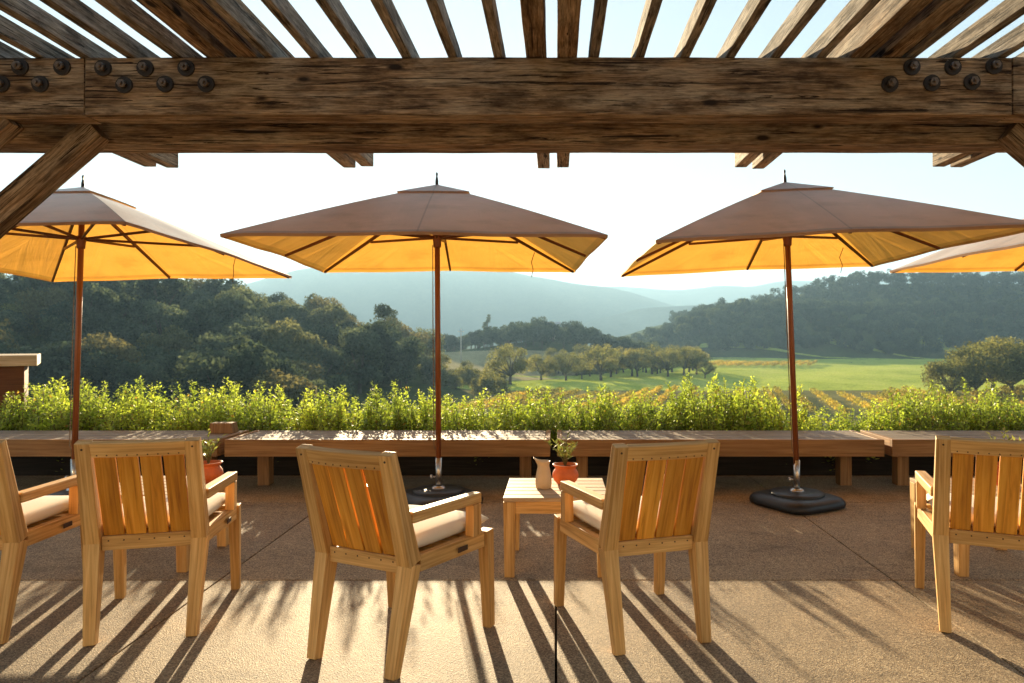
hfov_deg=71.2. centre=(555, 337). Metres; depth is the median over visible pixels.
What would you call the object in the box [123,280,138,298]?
evergreen oak
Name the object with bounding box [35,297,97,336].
evergreen oak
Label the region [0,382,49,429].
hedge shrub
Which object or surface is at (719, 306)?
hillside tree
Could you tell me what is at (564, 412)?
hedge shrub
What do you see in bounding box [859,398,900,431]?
hedge shrub
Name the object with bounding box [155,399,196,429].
hedge shrub
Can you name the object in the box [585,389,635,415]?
vine row
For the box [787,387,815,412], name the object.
vine row
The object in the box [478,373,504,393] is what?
valley shrub
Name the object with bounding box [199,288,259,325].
evergreen oak
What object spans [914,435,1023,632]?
armchair
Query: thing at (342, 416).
hedge shrub
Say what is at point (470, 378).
valley shrub
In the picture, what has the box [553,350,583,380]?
valley oak
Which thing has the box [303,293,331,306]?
evergreen oak
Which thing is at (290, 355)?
evergreen oak
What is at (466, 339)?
knoll tree
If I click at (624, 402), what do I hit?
vine row
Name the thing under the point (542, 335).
knoll tree
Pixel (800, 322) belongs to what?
hillside tree
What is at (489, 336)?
knoll tree
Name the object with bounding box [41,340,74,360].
evergreen oak
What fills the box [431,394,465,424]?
hedge shrub
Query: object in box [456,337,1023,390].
meadow
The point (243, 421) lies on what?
hedge shrub
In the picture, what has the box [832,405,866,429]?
hedge shrub
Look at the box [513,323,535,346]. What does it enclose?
knoll tree
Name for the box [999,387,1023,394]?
vine row
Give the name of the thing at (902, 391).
vine row
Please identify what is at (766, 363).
vine row
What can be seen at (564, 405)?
hedge shrub
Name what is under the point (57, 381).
hedge shrub
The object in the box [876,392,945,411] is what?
vine row
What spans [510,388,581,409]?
vine row
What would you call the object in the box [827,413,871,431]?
hedge shrub
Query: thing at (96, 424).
hedge shrub
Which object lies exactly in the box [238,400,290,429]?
hedge shrub
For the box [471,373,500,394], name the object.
valley shrub
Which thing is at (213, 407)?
hedge shrub
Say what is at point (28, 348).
evergreen oak
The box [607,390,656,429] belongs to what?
hedge shrub
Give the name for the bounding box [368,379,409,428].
hedge shrub
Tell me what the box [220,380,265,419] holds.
hedge shrub
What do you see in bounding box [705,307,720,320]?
hillside tree
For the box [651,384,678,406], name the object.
vine row
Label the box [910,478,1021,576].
side table
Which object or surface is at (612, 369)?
valley oak
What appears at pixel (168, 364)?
evergreen oak
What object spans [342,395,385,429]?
hedge shrub
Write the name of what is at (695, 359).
valley oak
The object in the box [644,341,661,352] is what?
knoll tree
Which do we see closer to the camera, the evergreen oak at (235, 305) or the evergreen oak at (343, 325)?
the evergreen oak at (235, 305)
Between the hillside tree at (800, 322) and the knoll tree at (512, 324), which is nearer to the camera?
the knoll tree at (512, 324)
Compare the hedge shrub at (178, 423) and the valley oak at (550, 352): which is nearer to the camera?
the hedge shrub at (178, 423)
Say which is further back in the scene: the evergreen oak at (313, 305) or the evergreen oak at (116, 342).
the evergreen oak at (313, 305)
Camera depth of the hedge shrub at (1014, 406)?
7.32 m
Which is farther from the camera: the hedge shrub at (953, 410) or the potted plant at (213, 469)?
the hedge shrub at (953, 410)
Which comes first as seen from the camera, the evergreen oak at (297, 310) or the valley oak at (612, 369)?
the evergreen oak at (297, 310)
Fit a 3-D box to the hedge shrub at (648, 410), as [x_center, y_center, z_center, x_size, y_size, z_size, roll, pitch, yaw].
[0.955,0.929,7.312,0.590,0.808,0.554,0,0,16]
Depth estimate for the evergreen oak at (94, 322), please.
118.02 m
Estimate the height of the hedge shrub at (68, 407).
0.936 m
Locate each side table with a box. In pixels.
[119,476,228,571]
[503,478,605,577]
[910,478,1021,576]
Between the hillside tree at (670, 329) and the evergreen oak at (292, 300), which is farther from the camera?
the hillside tree at (670, 329)
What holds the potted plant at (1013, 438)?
on the side table at (961, 559)
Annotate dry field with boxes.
[427,350,585,380]
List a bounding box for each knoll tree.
[441,333,457,351]
[444,335,462,351]
[458,334,471,349]
[467,330,483,347]
[475,329,496,348]
[481,327,499,346]
[497,326,508,342]
[500,327,519,344]
[507,321,522,344]
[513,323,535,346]
[526,322,540,344]
[530,316,546,322]
[532,325,551,348]
[534,320,549,326]
[547,321,559,341]
[551,325,558,340]
[554,327,571,347]
[557,321,579,342]
[570,328,590,346]
[571,321,584,341]
[588,326,601,346]
[589,332,599,348]
[589,334,600,347]
[598,334,615,350]
[599,335,615,348]
[613,336,631,349]
[614,337,630,351]
[630,341,641,349]
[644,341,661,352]
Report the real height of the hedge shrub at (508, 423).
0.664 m
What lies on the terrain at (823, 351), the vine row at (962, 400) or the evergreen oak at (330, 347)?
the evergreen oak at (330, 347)
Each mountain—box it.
[5,268,673,342]
[517,305,708,343]
[608,271,1020,305]
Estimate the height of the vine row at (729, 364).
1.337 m
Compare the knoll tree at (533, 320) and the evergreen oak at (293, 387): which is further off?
the knoll tree at (533, 320)
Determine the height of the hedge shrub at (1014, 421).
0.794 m
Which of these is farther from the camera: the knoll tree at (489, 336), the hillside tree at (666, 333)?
the hillside tree at (666, 333)
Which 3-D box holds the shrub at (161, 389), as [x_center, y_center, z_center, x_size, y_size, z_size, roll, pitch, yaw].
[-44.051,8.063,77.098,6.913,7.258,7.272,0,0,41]
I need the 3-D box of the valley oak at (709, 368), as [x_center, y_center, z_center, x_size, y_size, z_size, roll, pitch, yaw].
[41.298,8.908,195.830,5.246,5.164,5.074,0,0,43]
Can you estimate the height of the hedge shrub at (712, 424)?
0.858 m
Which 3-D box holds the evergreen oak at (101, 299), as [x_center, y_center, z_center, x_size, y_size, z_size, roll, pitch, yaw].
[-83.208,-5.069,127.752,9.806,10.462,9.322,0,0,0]
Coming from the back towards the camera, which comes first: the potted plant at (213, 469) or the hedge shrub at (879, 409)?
the hedge shrub at (879, 409)
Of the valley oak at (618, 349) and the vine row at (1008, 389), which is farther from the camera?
the valley oak at (618, 349)
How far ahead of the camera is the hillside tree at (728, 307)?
442.99 m
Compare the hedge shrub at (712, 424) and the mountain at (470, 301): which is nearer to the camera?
the hedge shrub at (712, 424)
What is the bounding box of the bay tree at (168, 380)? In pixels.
[166,366,188,392]
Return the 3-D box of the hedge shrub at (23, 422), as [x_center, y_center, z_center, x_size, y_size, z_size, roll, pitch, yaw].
[-5.108,0.892,7.098,0.546,0.883,0.554,0,0,-43]
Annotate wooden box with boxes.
[208,422,238,433]
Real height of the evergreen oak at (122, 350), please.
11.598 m
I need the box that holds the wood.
[669,269,1023,323]
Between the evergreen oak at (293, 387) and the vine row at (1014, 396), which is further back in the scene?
the vine row at (1014, 396)
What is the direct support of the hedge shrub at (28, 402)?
on the planting bed
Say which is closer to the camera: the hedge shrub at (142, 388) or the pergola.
the pergola
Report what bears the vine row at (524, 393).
on the vineyard ground at (814, 399)
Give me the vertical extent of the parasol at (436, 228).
2.615 m
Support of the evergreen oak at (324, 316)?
on the terrain at (823, 351)
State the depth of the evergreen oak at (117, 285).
137.71 m
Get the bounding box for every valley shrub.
[441,354,451,369]
[441,371,459,388]
[446,367,467,383]
[447,375,463,389]
[452,372,463,384]
[457,365,472,383]
[460,360,473,367]
[465,370,482,384]
[467,374,478,385]
[468,377,481,392]
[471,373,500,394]
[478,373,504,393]
[482,365,504,374]
[491,371,507,378]
[498,376,510,392]
[543,368,555,376]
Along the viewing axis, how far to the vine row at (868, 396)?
121.15 m
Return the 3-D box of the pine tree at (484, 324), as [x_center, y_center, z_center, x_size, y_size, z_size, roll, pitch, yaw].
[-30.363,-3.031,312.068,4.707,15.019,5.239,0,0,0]
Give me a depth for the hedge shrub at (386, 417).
7.33 m
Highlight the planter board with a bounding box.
[10,439,1023,475]
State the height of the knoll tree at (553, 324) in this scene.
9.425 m
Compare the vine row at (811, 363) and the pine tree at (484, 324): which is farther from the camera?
the pine tree at (484, 324)
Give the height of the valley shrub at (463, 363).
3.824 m
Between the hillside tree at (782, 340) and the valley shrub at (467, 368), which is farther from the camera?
the hillside tree at (782, 340)
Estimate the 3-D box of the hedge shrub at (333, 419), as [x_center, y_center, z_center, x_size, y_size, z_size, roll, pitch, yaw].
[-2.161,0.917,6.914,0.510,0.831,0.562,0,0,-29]
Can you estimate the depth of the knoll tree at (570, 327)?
311.99 m
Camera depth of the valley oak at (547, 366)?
186.76 m
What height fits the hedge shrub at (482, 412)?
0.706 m
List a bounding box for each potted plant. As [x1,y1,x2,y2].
[202,428,225,483]
[544,431,578,484]
[987,427,1021,485]
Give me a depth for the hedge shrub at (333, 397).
7.65 m
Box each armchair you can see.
[0,440,82,643]
[74,437,240,646]
[295,444,494,680]
[554,439,719,655]
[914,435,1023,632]
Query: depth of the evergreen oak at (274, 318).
150.22 m
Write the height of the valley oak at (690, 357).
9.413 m
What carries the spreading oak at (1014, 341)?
on the vineyard ground at (814, 399)
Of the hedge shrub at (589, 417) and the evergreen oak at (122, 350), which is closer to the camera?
the hedge shrub at (589, 417)
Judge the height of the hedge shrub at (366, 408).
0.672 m
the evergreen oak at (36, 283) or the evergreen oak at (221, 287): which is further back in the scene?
the evergreen oak at (221, 287)
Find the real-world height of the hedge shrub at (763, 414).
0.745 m
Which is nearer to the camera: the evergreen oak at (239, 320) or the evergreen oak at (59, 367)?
the evergreen oak at (59, 367)
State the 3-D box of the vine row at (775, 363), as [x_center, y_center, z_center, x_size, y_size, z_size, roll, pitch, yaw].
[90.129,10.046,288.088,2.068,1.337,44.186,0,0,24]
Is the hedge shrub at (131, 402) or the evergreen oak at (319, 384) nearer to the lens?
the hedge shrub at (131, 402)
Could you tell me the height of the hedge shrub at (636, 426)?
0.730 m
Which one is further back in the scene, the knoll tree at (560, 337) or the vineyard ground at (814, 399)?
the knoll tree at (560, 337)
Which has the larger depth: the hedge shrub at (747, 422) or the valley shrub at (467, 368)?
the valley shrub at (467, 368)
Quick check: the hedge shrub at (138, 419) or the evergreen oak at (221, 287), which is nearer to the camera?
the hedge shrub at (138, 419)
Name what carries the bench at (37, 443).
on the patio floor
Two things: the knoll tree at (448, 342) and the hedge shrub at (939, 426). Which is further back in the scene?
the knoll tree at (448, 342)
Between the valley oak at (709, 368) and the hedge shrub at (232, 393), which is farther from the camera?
the valley oak at (709, 368)
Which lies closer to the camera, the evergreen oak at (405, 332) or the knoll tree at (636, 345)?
the evergreen oak at (405, 332)
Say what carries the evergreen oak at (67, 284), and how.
on the terrain at (823, 351)
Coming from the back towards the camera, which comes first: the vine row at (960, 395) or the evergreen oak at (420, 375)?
the evergreen oak at (420, 375)
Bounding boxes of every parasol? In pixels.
[0,175,291,495]
[220,172,607,505]
[620,169,1023,514]
[890,218,1023,272]
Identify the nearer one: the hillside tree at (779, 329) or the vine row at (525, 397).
the vine row at (525, 397)
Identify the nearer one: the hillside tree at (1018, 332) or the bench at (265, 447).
the bench at (265, 447)
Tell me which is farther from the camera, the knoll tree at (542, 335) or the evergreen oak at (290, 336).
the knoll tree at (542, 335)
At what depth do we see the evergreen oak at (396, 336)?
145.96 m
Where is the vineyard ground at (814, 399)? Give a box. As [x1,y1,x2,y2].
[417,388,1022,424]
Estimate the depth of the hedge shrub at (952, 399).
7.53 m
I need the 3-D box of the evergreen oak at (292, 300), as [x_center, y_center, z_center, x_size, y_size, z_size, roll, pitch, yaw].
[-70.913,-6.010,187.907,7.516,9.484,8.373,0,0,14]
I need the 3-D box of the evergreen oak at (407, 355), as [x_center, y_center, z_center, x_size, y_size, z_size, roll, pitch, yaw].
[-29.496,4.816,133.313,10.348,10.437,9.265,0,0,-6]
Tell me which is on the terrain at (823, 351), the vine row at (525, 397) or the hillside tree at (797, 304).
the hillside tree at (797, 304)
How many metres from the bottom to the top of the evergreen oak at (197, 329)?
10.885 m
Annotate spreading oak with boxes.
[920,355,981,393]
[939,340,1022,396]
[961,336,1021,391]
[972,335,1023,395]
[1010,339,1023,378]
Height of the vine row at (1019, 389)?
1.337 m
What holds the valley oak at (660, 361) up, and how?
on the meadow
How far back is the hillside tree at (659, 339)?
408.51 m
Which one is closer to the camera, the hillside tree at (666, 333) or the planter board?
the planter board
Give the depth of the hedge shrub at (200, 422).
7.00 m
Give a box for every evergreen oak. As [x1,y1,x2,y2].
[0,273,18,298]
[0,308,33,346]
[0,318,21,353]
[0,326,24,344]
[0,340,53,403]
[8,274,46,286]
[18,276,63,305]
[28,366,54,404]
[29,341,124,411]
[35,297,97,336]
[36,315,87,345]
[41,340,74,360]
[42,329,89,350]
[60,281,72,289]
[69,281,124,323]
[71,280,126,305]
[71,331,149,389]
[82,311,125,339]
[82,328,107,337]
[89,280,137,314]
[95,336,135,356]
[100,318,154,356]
[107,358,169,408]
[114,291,135,318]
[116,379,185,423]
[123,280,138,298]
[125,280,136,289]
[126,278,194,312]
[127,298,165,331]
[136,325,193,358]
[142,302,191,336]
[151,349,189,390]
[169,316,225,354]
[173,298,206,313]
[173,340,277,418]
[183,278,207,292]
[187,330,254,387]
[190,346,238,375]
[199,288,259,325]
[202,279,246,296]
[215,322,271,347]
[216,283,253,298]
[218,285,274,325]
[219,314,266,329]
[239,369,321,419]
[243,320,271,328]
[249,289,272,304]
[254,357,310,400]
[255,340,307,370]
[260,317,327,374]
[264,291,291,303]
[264,325,327,350]
[266,312,296,326]
[267,300,309,326]
[278,298,298,304]
[289,359,324,380]
[291,320,324,334]
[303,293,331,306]
[303,295,343,311]
[303,358,328,380]
[305,303,351,345]
[308,344,346,381]
[310,374,357,409]
[310,380,336,406]
[313,326,348,362]
[325,343,349,375]
[329,321,357,331]
[337,314,360,330]
[337,325,386,393]
[348,319,397,386]
[378,336,425,388]
[382,318,408,330]
[387,327,403,346]
[397,326,431,357]
[405,351,420,383]
[414,327,445,358]
[417,370,444,383]
[418,353,445,384]
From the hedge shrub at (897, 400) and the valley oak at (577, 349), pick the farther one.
the valley oak at (577, 349)
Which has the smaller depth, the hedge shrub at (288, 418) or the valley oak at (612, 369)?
the hedge shrub at (288, 418)
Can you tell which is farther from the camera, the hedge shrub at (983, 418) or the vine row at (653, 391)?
the vine row at (653, 391)
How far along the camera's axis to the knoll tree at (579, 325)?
315.65 m
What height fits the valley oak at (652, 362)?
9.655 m
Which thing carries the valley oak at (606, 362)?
on the meadow
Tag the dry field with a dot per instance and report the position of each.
(478, 359)
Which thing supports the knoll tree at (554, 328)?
on the terrain at (823, 351)
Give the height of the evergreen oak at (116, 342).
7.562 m
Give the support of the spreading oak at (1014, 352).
on the vineyard ground at (814, 399)
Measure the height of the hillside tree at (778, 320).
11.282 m
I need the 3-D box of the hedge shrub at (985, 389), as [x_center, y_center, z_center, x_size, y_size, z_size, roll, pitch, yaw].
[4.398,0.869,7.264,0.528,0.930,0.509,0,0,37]
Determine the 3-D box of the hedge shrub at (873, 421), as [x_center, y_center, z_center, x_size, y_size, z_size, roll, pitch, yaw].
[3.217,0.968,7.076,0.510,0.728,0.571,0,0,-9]
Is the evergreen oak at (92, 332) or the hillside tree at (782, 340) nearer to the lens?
the evergreen oak at (92, 332)
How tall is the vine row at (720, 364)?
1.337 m
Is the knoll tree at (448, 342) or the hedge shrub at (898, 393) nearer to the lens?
the hedge shrub at (898, 393)
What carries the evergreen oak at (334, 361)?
on the terrain at (823, 351)
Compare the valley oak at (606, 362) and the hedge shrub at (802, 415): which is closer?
the hedge shrub at (802, 415)
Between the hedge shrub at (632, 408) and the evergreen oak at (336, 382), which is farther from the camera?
the evergreen oak at (336, 382)
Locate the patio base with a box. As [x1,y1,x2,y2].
[555,606,556,682]
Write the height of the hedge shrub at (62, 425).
0.913 m
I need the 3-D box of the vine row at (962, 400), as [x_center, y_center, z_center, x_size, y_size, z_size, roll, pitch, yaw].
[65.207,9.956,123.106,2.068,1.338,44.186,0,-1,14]
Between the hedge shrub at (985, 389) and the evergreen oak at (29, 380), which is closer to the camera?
the hedge shrub at (985, 389)
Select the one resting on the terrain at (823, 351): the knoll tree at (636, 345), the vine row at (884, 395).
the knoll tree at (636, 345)
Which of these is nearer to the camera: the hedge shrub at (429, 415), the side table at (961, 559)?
the side table at (961, 559)
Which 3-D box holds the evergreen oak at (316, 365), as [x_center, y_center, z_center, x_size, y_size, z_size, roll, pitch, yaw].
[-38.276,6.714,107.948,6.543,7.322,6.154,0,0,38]
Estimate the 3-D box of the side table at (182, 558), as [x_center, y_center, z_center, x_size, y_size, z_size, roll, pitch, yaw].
[-2.335,1.083,4.220,0.574,0.433,0.558,0,0,-1]
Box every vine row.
[442,389,528,410]
[465,387,546,411]
[486,387,564,408]
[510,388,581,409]
[537,390,599,411]
[557,391,618,413]
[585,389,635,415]
[611,387,649,411]
[628,385,662,406]
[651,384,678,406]
[686,385,698,404]
[712,360,730,364]
[717,360,738,365]
[726,360,745,365]
[735,360,753,365]
[744,361,762,365]
[752,388,764,410]
[753,361,770,365]
[762,360,778,365]
[762,386,783,416]
[771,360,786,365]
[772,386,790,412]
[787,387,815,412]
[798,360,809,365]
[807,360,816,365]
[809,388,850,414]
[837,391,889,415]
[861,392,913,411]
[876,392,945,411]
[882,389,945,407]
[888,387,957,406]
[902,386,977,406]
[928,387,1011,406]
[961,390,1023,406]
[987,388,1023,401]
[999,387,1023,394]
[1000,385,1023,393]
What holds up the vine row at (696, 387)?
on the vineyard ground at (814, 399)
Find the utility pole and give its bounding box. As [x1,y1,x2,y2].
[458,331,463,362]
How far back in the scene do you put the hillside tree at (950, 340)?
401.05 m
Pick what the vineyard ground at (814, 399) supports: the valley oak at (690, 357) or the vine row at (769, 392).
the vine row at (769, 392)
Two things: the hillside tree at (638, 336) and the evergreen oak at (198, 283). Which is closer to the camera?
the evergreen oak at (198, 283)
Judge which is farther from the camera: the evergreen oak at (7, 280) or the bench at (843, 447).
the evergreen oak at (7, 280)
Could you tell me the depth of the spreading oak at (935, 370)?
126.19 m
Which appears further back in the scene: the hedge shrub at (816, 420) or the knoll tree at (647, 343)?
the knoll tree at (647, 343)
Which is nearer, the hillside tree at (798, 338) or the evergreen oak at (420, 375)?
the evergreen oak at (420, 375)
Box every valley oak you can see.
[485,343,536,384]
[527,354,556,379]
[543,348,567,371]
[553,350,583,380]
[564,352,590,375]
[572,344,591,355]
[572,360,592,378]
[577,343,620,380]
[577,356,595,375]
[594,349,627,376]
[602,346,624,355]
[612,348,644,375]
[622,350,652,376]
[639,344,669,373]
[650,348,685,376]
[664,344,681,371]
[673,347,704,374]
[676,345,704,373]
[682,350,712,374]
[684,348,710,366]
[696,362,716,377]
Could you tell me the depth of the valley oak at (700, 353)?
224.99 m
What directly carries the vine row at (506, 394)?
on the vineyard ground at (814, 399)
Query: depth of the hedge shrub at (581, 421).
7.01 m
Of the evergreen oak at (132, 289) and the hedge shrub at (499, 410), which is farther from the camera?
the evergreen oak at (132, 289)
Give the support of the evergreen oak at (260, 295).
on the terrain at (823, 351)
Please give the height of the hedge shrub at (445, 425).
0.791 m
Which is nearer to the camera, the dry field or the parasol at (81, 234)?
the parasol at (81, 234)
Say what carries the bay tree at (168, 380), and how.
on the terrain at (823, 351)
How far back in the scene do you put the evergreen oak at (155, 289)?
137.25 m
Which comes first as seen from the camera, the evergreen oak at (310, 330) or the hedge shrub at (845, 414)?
the hedge shrub at (845, 414)
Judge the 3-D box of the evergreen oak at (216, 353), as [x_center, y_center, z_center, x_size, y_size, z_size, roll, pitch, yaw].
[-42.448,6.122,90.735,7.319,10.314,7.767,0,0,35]
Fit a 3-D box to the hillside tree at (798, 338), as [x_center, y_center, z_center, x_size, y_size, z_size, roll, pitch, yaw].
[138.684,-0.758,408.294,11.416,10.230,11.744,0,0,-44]
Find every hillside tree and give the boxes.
[635,333,643,341]
[642,327,655,338]
[651,335,665,348]
[659,328,671,341]
[660,322,673,329]
[660,325,673,333]
[667,337,680,343]
[670,341,682,347]
[673,316,689,328]
[680,339,697,348]
[684,334,700,345]
[687,310,705,323]
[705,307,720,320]
[709,309,728,322]
[714,304,723,309]
[723,303,737,313]
[735,298,750,306]
[737,300,750,315]
[753,298,770,306]
[766,312,785,329]
[769,298,786,313]
[771,326,787,341]
[774,333,788,347]
[787,309,802,319]
[793,301,804,311]
[794,318,805,328]
[794,328,808,343]
[912,343,927,355]
[942,330,962,347]
[970,336,985,345]
[972,328,988,340]
[990,327,1015,342]
[1009,328,1023,339]
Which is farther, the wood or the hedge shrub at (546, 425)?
the wood
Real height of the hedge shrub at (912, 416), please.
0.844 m
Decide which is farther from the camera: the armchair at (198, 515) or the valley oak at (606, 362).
the valley oak at (606, 362)
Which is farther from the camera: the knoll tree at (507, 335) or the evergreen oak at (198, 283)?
the knoll tree at (507, 335)
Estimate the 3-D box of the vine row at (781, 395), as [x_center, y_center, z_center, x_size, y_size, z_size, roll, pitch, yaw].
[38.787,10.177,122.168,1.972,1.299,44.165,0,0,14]
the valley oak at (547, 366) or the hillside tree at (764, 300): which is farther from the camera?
the hillside tree at (764, 300)
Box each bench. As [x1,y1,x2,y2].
[0,430,248,460]
[225,430,550,485]
[557,430,883,485]
[860,430,1023,485]
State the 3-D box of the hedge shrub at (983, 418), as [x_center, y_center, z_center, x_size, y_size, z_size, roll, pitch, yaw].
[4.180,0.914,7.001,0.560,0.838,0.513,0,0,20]
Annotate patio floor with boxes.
[0,476,1023,682]
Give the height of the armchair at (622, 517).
0.874 m
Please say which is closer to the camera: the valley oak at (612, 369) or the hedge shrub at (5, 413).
the hedge shrub at (5, 413)
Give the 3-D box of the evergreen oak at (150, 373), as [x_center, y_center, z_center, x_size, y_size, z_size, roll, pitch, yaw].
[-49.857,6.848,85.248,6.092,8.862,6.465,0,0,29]
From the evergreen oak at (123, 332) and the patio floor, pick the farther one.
the evergreen oak at (123, 332)
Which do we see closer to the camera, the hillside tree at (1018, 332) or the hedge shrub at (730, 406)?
the hedge shrub at (730, 406)
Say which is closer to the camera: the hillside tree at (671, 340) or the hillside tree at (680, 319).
the hillside tree at (671, 340)
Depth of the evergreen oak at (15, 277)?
152.58 m
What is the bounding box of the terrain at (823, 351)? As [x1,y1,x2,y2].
[22,283,1023,429]
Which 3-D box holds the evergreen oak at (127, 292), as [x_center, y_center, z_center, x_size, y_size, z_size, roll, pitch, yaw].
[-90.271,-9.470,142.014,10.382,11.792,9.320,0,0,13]
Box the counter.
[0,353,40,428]
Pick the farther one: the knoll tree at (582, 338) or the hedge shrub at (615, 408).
the knoll tree at (582, 338)
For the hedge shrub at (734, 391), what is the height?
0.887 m
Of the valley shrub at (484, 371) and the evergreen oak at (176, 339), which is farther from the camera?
the valley shrub at (484, 371)
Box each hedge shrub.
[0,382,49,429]
[0,391,29,429]
[10,382,69,429]
[17,381,72,427]
[25,380,98,469]
[25,395,33,413]
[37,376,72,417]
[48,377,109,426]
[53,388,104,411]
[80,381,113,429]
[81,389,142,429]
[100,382,166,429]
[107,381,163,429]
[121,376,166,429]
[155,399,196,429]
[156,380,205,428]
[157,394,195,429]
[183,388,230,429]
[191,377,242,428]
[196,386,232,428]
[219,395,268,431]
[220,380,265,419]
[226,388,263,429]
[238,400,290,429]
[245,384,295,422]
[247,398,304,461]
[278,397,317,429]
[278,402,316,429]
[283,388,332,429]
[306,385,348,420]
[308,384,356,429]
[314,389,355,429]
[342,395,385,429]
[345,402,390,429]
[349,386,408,429]
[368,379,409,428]
[380,400,406,429]
[382,388,435,429]
[402,388,441,427]
[403,403,450,429]
[415,393,468,429]
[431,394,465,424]
[441,387,495,429]
[456,407,497,464]
[467,396,504,429]
[477,393,522,429]
[490,389,540,429]
[492,406,539,429]
[510,383,551,429]
[524,386,571,448]
[529,398,572,431]
[541,398,583,438]
[554,396,588,426]
[555,405,595,435]
[562,384,606,429]
[586,383,633,429]
[590,391,629,429]
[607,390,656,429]
[620,400,671,429]
[623,389,675,429]
[623,400,664,425]
[647,394,689,421]
[659,372,706,429]
[666,376,715,428]
[687,386,739,429]
[695,386,718,415]
[704,373,744,429]
[705,380,757,429]
[716,376,772,429]
[733,399,781,429]
[750,393,786,429]
[761,384,812,429]
[776,409,824,429]
[798,406,834,429]
[807,418,841,429]
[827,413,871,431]
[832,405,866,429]
[856,398,906,430]
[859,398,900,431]
[865,398,906,425]
[883,379,948,429]
[893,385,940,416]
[896,388,943,429]
[916,404,971,429]
[923,387,983,429]
[923,390,973,427]
[953,390,1007,429]
[960,377,1013,429]
[987,390,1023,429]
[990,394,1023,429]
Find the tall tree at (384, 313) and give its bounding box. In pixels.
[373,302,401,333]
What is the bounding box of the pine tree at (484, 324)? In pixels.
[482,314,490,346]
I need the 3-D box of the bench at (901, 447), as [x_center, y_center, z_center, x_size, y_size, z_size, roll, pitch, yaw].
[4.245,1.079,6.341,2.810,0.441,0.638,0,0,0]
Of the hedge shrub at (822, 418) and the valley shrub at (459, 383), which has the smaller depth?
the hedge shrub at (822, 418)
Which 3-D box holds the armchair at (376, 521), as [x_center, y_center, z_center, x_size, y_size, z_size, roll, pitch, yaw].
[-0.683,0.867,3.052,0.589,0.874,0.702,0,0,26]
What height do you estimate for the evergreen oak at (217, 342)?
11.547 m
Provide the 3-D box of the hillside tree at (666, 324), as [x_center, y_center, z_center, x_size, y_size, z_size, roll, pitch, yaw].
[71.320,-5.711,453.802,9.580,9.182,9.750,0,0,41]
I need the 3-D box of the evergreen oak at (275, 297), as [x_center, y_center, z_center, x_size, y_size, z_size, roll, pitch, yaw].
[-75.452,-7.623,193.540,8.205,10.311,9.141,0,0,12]
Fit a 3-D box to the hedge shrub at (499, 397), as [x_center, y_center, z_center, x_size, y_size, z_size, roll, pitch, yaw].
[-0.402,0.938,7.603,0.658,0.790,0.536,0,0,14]
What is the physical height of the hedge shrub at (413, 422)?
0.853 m
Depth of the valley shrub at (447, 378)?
148.11 m
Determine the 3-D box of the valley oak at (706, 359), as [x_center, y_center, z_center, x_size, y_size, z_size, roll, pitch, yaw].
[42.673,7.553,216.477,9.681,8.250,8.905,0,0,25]
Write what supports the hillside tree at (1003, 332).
on the terrain at (823, 351)
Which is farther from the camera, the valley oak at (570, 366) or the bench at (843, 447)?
the valley oak at (570, 366)
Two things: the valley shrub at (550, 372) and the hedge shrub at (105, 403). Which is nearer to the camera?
the hedge shrub at (105, 403)
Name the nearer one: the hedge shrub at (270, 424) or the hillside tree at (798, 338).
the hedge shrub at (270, 424)
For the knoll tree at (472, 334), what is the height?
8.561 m
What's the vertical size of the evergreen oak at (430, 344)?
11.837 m
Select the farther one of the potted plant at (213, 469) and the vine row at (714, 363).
the vine row at (714, 363)
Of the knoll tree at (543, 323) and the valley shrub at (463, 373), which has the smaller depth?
the valley shrub at (463, 373)
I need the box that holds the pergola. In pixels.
[0,0,1023,238]
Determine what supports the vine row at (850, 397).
on the vineyard ground at (814, 399)
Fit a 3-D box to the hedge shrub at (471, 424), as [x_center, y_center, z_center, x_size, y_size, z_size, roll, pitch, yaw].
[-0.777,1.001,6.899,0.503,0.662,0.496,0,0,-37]
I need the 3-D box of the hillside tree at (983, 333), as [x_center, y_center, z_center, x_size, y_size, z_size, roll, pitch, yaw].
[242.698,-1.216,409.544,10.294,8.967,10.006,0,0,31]
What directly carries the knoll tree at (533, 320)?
on the terrain at (823, 351)
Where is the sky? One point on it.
(636, 200)
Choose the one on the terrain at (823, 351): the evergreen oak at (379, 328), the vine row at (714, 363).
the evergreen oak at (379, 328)
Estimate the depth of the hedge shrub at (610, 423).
6.96 m
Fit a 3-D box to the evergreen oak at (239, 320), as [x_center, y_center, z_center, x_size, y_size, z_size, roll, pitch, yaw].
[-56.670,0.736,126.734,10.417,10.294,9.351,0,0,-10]
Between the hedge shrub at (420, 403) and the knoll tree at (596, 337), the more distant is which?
the knoll tree at (596, 337)
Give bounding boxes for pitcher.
[533,457,551,488]
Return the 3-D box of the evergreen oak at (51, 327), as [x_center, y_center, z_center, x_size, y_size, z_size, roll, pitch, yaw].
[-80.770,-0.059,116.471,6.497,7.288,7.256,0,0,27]
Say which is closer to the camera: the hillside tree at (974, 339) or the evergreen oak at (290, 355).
the evergreen oak at (290, 355)
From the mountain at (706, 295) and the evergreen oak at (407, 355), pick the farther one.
the mountain at (706, 295)
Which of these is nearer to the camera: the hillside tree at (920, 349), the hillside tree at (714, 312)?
the hillside tree at (920, 349)
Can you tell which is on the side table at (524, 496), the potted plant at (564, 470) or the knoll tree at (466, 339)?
the potted plant at (564, 470)
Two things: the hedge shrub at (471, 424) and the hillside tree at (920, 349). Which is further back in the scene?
the hillside tree at (920, 349)
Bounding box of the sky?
[0,0,1023,289]
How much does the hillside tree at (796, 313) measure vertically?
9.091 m
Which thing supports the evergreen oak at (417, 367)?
on the terrain at (823, 351)
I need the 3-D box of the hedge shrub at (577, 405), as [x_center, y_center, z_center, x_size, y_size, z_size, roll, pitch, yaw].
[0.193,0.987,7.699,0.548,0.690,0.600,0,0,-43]

